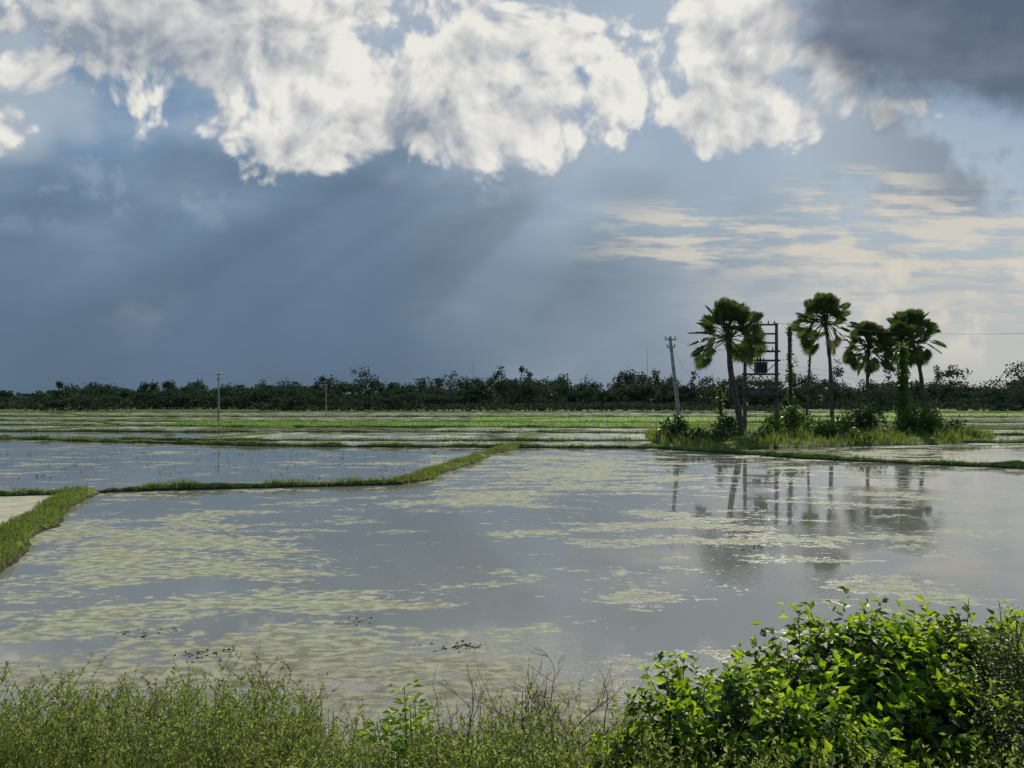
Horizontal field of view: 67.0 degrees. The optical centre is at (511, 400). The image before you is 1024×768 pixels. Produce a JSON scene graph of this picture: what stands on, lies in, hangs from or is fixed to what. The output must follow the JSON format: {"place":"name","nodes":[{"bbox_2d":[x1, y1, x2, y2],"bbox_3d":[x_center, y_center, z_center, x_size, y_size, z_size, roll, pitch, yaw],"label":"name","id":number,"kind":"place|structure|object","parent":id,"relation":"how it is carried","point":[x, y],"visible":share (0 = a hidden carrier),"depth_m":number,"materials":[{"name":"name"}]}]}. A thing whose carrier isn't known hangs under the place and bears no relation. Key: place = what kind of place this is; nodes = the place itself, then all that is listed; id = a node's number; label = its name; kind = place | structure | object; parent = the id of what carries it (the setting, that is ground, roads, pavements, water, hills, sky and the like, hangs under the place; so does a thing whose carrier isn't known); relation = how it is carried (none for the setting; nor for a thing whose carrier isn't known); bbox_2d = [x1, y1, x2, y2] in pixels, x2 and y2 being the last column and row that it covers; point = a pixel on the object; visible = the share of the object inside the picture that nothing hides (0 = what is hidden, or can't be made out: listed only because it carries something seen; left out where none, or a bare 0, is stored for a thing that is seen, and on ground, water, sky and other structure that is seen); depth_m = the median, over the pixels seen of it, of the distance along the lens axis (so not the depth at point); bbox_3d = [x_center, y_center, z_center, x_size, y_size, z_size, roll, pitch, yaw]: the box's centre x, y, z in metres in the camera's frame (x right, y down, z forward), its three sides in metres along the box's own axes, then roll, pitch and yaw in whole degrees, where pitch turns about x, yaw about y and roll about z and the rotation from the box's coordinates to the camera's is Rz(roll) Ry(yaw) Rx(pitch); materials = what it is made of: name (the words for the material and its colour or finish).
{"place":"outdoors","nodes":[
{"label":"outdoors","id":0,"kind":"place"},
{"bbox_2d":[0,495,51,524],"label":"silt field","id":1,"kind":"structure","parent":0,"point":[10,506],"depth_m":25.92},
{"bbox_2d":[0,414,1023,767],"bbox_3d":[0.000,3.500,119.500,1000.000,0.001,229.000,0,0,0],"label":"paddy water","id":2,"kind":"structure","parent":0,"point":[584,566],"depth_m":16.52,"materials":[{"name":"grey liquid"}]},
{"bbox_2d":[0,486,100,573],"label":"paddy dike","id":3,"kind":"structure","parent":2,"relation":"in","point":[18,532],"depth_m":20.85,"materials":[{"name":"green plant"}]},
{"bbox_2d":[40,412,95,415],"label":"paddy dike","id":4,"kind":"structure","parent":2,"relation":"in","point":[66,413],"depth_m":197.44,"materials":[{"name":"green plant"}]},
{"bbox_2d":[23,424,116,428],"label":"paddy dike","id":5,"kind":"structure","parent":2,"relation":"in","point":[101,425],"depth_m":100.04,"materials":[{"name":"green plant"}]},
{"bbox_2d":[85,420,130,424],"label":"paddy dike","id":6,"kind":"structure","parent":2,"relation":"in","point":[104,422],"depth_m":120.22,"materials":[{"name":"green plant"}]},
{"bbox_2d":[104,627,177,638],"bbox_3d":[-5.570,3.485,11.641,0.998,0.073,0.581,0,0,0],"label":"floating debris","id":7,"kind":"object","parent":2,"relation":"on","point":[141,633],"visible":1,"depth_m":11.53,"materials":[{"name":"plant"}]},
{"bbox_2d":[94,416,229,419],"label":"paddy dike","id":8,"kind":"structure","parent":2,"relation":"in","point":[163,418],"depth_m":146.59,"materials":[{"name":"green plant"}]},
{"bbox_2d":[0,475,400,495],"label":"paddy dike","id":9,"kind":"structure","parent":2,"relation":"in","point":[185,484],"depth_m":30.60,"materials":[{"name":"green plant"}]},
{"bbox_2d":[174,648,237,662],"bbox_3d":[-4.202,3.494,10.592,0.874,0.079,0.519,0,0,-11],"label":"floating debris","id":10,"kind":"object","parent":2,"relation":"on","point":[198,652],"visible":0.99,"depth_m":10.69,"materials":[{"name":"plant"}]},
{"bbox_2d":[216,372,220,421],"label":"utility pole","id":11,"kind":"object","parent":2,"relation":"in","point":[218,374],"visible":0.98,"depth_m":121.89,"materials":[{"name":"concrete"}]},
{"bbox_2d":[0,448,454,478],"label":"rice stubble","id":12,"kind":"object","parent":2,"relation":"on","point":[217,466],"visible":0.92,"depth_m":42.52,"materials":[{"name":"green plant"}]},
{"bbox_2d":[176,429,285,439],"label":"paddy dike","id":13,"kind":"structure","parent":2,"relation":"in","point":[255,433],"depth_m":78.15,"materials":[{"name":"green plant"}]},
{"bbox_2d":[176,425,294,430],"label":"paddy dike","id":14,"kind":"structure","parent":2,"relation":"in","point":[284,426],"depth_m":96.13,"materials":[{"name":"green plant"}]},
{"bbox_2d":[0,434,656,447],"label":"paddy dike","id":15,"kind":"structure","parent":2,"relation":"in","point":[311,444],"depth_m":58.95,"materials":[{"name":"green plant"}]},
{"bbox_2d":[342,425,422,431],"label":"paddy dike","id":16,"kind":"structure","parent":2,"relation":"in","point":[370,427],"depth_m":95.25,"materials":[{"name":"green plant"}]},
{"bbox_2d":[420,640,487,652],"bbox_3d":[-0.824,3.516,10.987,0.995,0.105,0.534,0,0,0],"label":"floating debris","id":17,"kind":"object","parent":2,"relation":"on","point":[461,645],"visible":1,"depth_m":10.98,"materials":[{"name":"plant"}]},
{"bbox_2d":[390,443,519,483],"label":"paddy dike","id":18,"kind":"structure","parent":2,"relation":"in","point":[429,472],"depth_m":39.37,"materials":[{"name":"green plant"}]},
{"bbox_2d":[0,412,1023,447],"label":"algae paddy","id":19,"kind":"structure","parent":2,"relation":"on","point":[365,435],"depth_m":96.75,"materials":[{"name":"plant"}]},
{"bbox_2d":[0,435,1023,442],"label":"paddy dike","id":20,"kind":"structure","parent":2,"relation":"in","point":[979,440],"depth_m":66.81,"materials":[{"name":"green plant"}]},
{"bbox_2d":[0,427,1023,434],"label":"paddy dike","id":21,"kind":"structure","parent":2,"relation":"on","point":[461,430],"depth_m":85.02,"materials":[{"name":"green plant"}]},
{"bbox_2d":[0,422,1023,428],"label":"paddy dike","id":22,"kind":"structure","parent":2,"relation":"on","point":[375,425],"depth_m":102.42,"materials":[{"name":"green plant"}]},
{"bbox_2d":[0,414,1023,416],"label":"paddy dike","id":23,"kind":"structure","parent":2,"relation":"in","point":[398,415],"depth_m":165.40,"materials":[{"name":"green plant"}]},
{"bbox_2d":[0,418,1023,422],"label":"paddy dike","id":24,"kind":"structure","parent":2,"relation":"in","point":[465,420],"depth_m":125.96,"materials":[{"name":"green plant"}]},
{"bbox_2d":[477,412,549,415],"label":"paddy dike","id":25,"kind":"structure","parent":2,"relation":"in","point":[510,413],"depth_m":199.73,"materials":[{"name":"green plant"}]},
{"bbox_2d":[504,430,538,440],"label":"paddy dike","id":26,"kind":"structure","parent":2,"relation":"in","point":[529,433],"depth_m":77.18,"materials":[{"name":"green plant"}]},
{"bbox_2d":[477,415,591,420],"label":"paddy dike","id":27,"kind":"structure","parent":2,"relation":"in","point":[538,418],"depth_m":144.66,"materials":[{"name":"green plant"}]},
{"bbox_2d":[155,412,1023,426],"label":"rice paddy","id":28,"kind":"structure","parent":2,"relation":"on","point":[689,419],"depth_m":123.01,"materials":[{"name":"green plant"}]},
{"bbox_2d":[639,421,749,425],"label":"paddy dike","id":29,"kind":"structure","parent":2,"relation":"in","point":[667,421],"depth_m":119.44,"materials":[{"name":"green plant"}]},
{"bbox_2d":[682,543,774,551],"bbox_3d":[5.074,3.494,18.405,2.598,0.093,0.945,0,0,8],"label":"floating debris","id":30,"kind":"object","parent":2,"relation":"on","point":[735,547],"visible":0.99,"depth_m":18.43,"materials":[{"name":"brown plant"}]},
{"bbox_2d":[614,412,876,415],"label":"paddy dike","id":31,"kind":"structure","parent":2,"relation":"in","point":[701,413],"depth_m":203.23,"materials":[{"name":"green plant"}]},
{"bbox_2d":[641,418,998,448],"bbox_3d":[29.665,2.703,77.488,32.766,1.926,54.518,0,0,29],"label":"grassy islet","id":32,"kind":"object","parent":2,"relation":"in","point":[893,437],"visible":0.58,"depth_m":60.61,"materials":[{"name":"green plant"}]},
{"bbox_2d":[652,428,677,444],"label":"shrub","id":33,"kind":"object","parent":32,"relation":"on","point":[664,431],"visible":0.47,"depth_m":59.63,"materials":[{"name":"green plant"}]},
{"bbox_2d":[665,336,681,433],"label":"utility pole","id":34,"kind":"object","parent":32,"relation":"on","point":[671,347],"visible":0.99,"depth_m":71.27,"materials":[{"name":"concrete"}]},
{"bbox_2d":[659,414,693,439],"bbox_3d":[13.144,2.190,61.863,3.085,2.316,2.497,0,0,18],"label":"shrub","id":35,"kind":"object","parent":32,"relation":"on","point":[679,426],"visible":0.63,"depth_m":61.74,"materials":[{"name":"green plant"}]},
{"bbox_2d":[686,421,731,441],"bbox_3d":[15.545,2.473,61.097,3.754,1.750,2.418,0,0,0],"label":"shrub","id":36,"kind":"object","parent":32,"relation":"on","point":[720,432],"visible":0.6,"depth_m":60.73,"materials":[{"name":"green plant"}]},
{"bbox_2d":[714,388,726,424],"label":"vine covered trunk","id":37,"kind":"object","parent":32,"relation":"on","point":[720,408],"visible":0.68,"depth_m":73.89,"materials":[{"name":"green plant"}]},
{"bbox_2d":[686,296,768,431],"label":"toddy palm","id":38,"kind":"object","parent":32,"relation":"on","point":[745,350],"visible":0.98,"depth_m":71.70,"materials":[{"name":"green plant"}]},
{"bbox_2d":[711,411,745,435],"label":"shrub","id":39,"kind":"object","parent":32,"relation":"on","point":[735,429],"visible":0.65,"depth_m":65.40,"materials":[{"name":"green plant"}]},
{"bbox_2d":[742,321,780,428],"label":"transformer platform","id":40,"kind":"structure","parent":32,"relation":"on","point":[760,366],"depth_m":75.82,"materials":[{"name":"metal"}]},
{"bbox_2d":[755,422,781,440],"bbox_3d":[19.929,2.510,60.145,1.991,1.671,2.304,0,0,0],"label":"shrub","id":41,"kind":"object","parent":32,"relation":"on","point":[769,431],"visible":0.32,"depth_m":59.95,"materials":[{"name":"green plant"}]},
{"bbox_2d":[759,418,785,434],"bbox_3d":[21.558,2.346,64.120,2.587,1.797,1.911,0,0,0],"label":"shrub","id":42,"kind":"object","parent":32,"relation":"on","point":[775,424],"visible":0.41,"depth_m":63.86,"materials":[{"name":"green plant"}]},
{"bbox_2d":[760,404,814,435],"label":"shrub","id":43,"kind":"object","parent":32,"relation":"on","point":[792,418],"visible":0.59,"depth_m":65.78,"materials":[{"name":"green plant"}]},
{"bbox_2d":[783,323,797,411],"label":"vine covered trunk","id":44,"kind":"object","parent":32,"relation":"on","point":[791,374],"visible":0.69,"depth_m":78.85,"materials":[{"name":"green plant"}]},
{"bbox_2d":[766,403,821,427],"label":"shrub","id":45,"kind":"object","parent":32,"relation":"on","point":[800,418],"visible":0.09,"depth_m":83.43,"materials":[{"name":"green plant"}]},
{"bbox_2d":[805,354,811,426],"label":"vine covered trunk","id":46,"kind":"object","parent":32,"relation":"on","point":[808,382],"visible":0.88,"depth_m":81.89,"materials":[{"name":"green plant"}]},
{"bbox_2d":[789,292,861,422],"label":"toddy palm","id":47,"kind":"object","parent":32,"relation":"on","point":[826,305],"visible":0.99,"depth_m":84.75,"materials":[{"name":"green plant"}]},
{"bbox_2d":[808,423,845,437],"bbox_3d":[26.020,2.534,64.167,2.824,1.418,2.279,0,0,0],"label":"shrub","id":48,"kind":"object","parent":32,"relation":"on","point":[824,430],"visible":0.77,"depth_m":63.70,"materials":[{"name":"green plant"}]},
{"bbox_2d":[814,412,856,432],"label":"shrub","id":49,"kind":"object","parent":32,"relation":"on","point":[836,424],"visible":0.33,"depth_m":69.54,"materials":[{"name":"green plant"}]},
{"bbox_2d":[840,428,874,442],"bbox_3d":[26.885,2.764,60.631,2.428,1.365,2.280,0,0,0],"label":"shrub","id":50,"kind":"object","parent":32,"relation":"on","point":[852,432],"visible":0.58,"depth_m":60.37,"materials":[{"name":"green plant"}]},
{"bbox_2d":[835,401,893,432],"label":"shrub","id":51,"kind":"object","parent":32,"relation":"on","point":[864,418],"visible":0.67,"depth_m":71.46,"materials":[{"name":"green plant"}]},
{"bbox_2d":[841,320,895,426],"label":"toddy palm","id":52,"kind":"object","parent":32,"relation":"on","point":[867,364],"visible":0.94,"depth_m":84.54,"materials":[{"name":"green plant"}]},
{"bbox_2d":[872,318,926,409],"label":"toddy palm","id":53,"kind":"object","parent":32,"relation":"on","point":[900,329],"visible":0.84,"depth_m":83.68,"materials":[{"name":"green plant"}]},
{"bbox_2d":[893,340,912,430],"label":"vine covered trunk","id":54,"kind":"object","parent":32,"relation":"on","point":[903,392],"visible":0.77,"depth_m":74.83,"materials":[{"name":"green plant"}]},
{"bbox_2d":[892,411,923,434],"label":"shrub","id":55,"kind":"object","parent":32,"relation":"on","point":[908,425],"visible":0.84,"depth_m":68.79,"materials":[{"name":"green plant"}]},
{"bbox_2d":[882,308,946,409],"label":"toddy palm","id":56,"kind":"object","parent":32,"relation":"on","point":[915,317],"visible":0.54,"depth_m":86.88,"materials":[{"name":"green plant"}]},
{"bbox_2d":[894,401,944,433],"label":"shrub","id":57,"kind":"object","parent":32,"relation":"on","point":[928,419],"visible":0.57,"depth_m":71.03,"materials":[{"name":"green plant"}]},
{"bbox_2d":[937,414,966,431],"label":"shrub","id":58,"kind":"object","parent":32,"relation":"on","point":[947,426],"visible":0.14,"depth_m":75.58,"materials":[{"name":"green plant"}]},
{"bbox_2d":[650,443,1023,468],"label":"paddy dike","id":59,"kind":"structure","parent":2,"relation":"in","point":[1018,464],"depth_m":45.33,"materials":[{"name":"green plant"}]},
{"bbox_2d":[939,418,999,420],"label":"paddy dike","id":60,"kind":"structure","parent":2,"relation":"in","point":[971,419],"depth_m":133.62,"materials":[{"name":"green plant"}]},
{"bbox_2d":[943,423,1022,426],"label":"paddy dike","id":61,"kind":"structure","parent":2,"relation":"in","point":[990,425],"depth_m":105.42,"materials":[{"name":"green plant"}]},
{"bbox_2d":[975,427,1023,429],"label":"paddy dike","id":62,"kind":"structure","parent":2,"relation":"in","point":[999,429],"depth_m":92.50,"materials":[{"name":"green plant"}]},
{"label":"utility pole","id":63,"kind":"object","parent":2,"relation":"in","visible":0},
{"bbox_2d":[37,322,1023,410],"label":"power line","id":64,"kind":"object","parent":63,"relation":"attached to","point":[780,364],"visible":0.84,"depth_m":80.36,"materials":[{"name":"metal"}]},
{"bbox_2d":[0,401,1023,411],"bbox_3d":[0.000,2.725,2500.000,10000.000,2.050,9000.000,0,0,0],"label":"ground","id":65,"kind":"structure","parent":0,"point":[199,409],"depth_m":298.43,"materials":[{"name":"green plant"}]},
{"bbox_2d":[305,697,390,767],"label":"dry shrub","id":66,"kind":"object","parent":65,"relation":"on","point":[354,739],"visible":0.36,"depth_m":5.79,"materials":[{"name":"brown plant"}]},
{"bbox_2d":[350,678,460,767],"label":"sapling","id":67,"kind":"object","parent":65,"relation":"on","point":[386,727],"visible":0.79,"depth_m":5.11,"materials":[{"name":"green plant"}]},
{"bbox_2d":[422,661,511,766],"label":"dry shrub","id":68,"kind":"object","parent":65,"relation":"on","point":[472,699],"visible":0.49,"depth_m":5.34,"materials":[{"name":"brown plant"}]},
{"bbox_2d":[441,714,513,767],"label":"dry shrub","id":69,"kind":"object","parent":65,"relation":"on","point":[491,744],"visible":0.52,"depth_m":4.97,"materials":[{"name":"brown plant"}]},
{"bbox_2d":[0,636,1023,767],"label":"roadside weeds","id":70,"kind":"object","parent":65,"relation":"on","point":[231,738],"visible":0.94,"depth_m":5.00,"materials":[{"name":"green plant"}]},
{"bbox_2d":[0,359,1023,410],"bbox_3d":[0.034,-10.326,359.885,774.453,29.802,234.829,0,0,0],"label":"distant tree line","id":71,"kind":"object","parent":65,"relation":"on","point":[528,393],"visible":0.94,"depth_m":311.06,"materials":[{"name":"green plant"}]},
{"bbox_2d":[0,410,1023,412],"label":"paddy dike","id":72,"kind":"structure","parent":65,"relation":"on","point":[674,411],"depth_m":228.12,"materials":[{"name":"green plant"}]},
{"bbox_2d":[460,646,565,761],"bbox_3d":[-0.025,2.477,5.580,0.693,1.208,1.663,0,0,9],"label":"dry shrub","id":73,"kind":"object","parent":65,"relation":"on","point":[526,711],"visible":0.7,"depth_m":5.69,"materials":[{"name":"brown plant"}]},
{"bbox_2d":[498,669,642,767],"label":"dry shrub","id":74,"kind":"object","parent":65,"relation":"on","point":[595,709],"visible":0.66,"depth_m":5.52,"materials":[{"name":"brown plant"}]},
{"bbox_2d":[582,670,665,758],"bbox_3d":[0.799,2.456,5.470,0.628,0.989,0.753,0,0,0],"label":"dry shrub","id":75,"kind":"object","parent":65,"relation":"on","point":[610,701],"visible":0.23,"depth_m":5.64,"materials":[{"name":"brown plant"}]},
{"bbox_2d":[570,639,935,767],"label":"leafy bush","id":76,"kind":"object","parent":65,"relation":"on","point":[804,733],"visible":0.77,"depth_m":5.09,"materials":[{"name":"green plant"}]},
{"bbox_2d":[720,586,1023,767],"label":"leafy bush","id":77,"kind":"object","parent":65,"relation":"on","point":[896,682],"visible":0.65,"depth_m":6.25,"materials":[{"name":"green plant"}]},
{"bbox_2d":[934,600,1023,767],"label":"thorn shrub","id":78,"kind":"object","parent":65,"relation":"on","point":[1014,667],"visible":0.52,"depth_m":5.79,"materials":[{"name":"green plant"}]},
{"bbox_2d":[0,0,1023,397],"label":"sky","id":79,"kind":"structure","parent":0,"point":[301,191],"materials":[{"name":"blue"}]}
]}

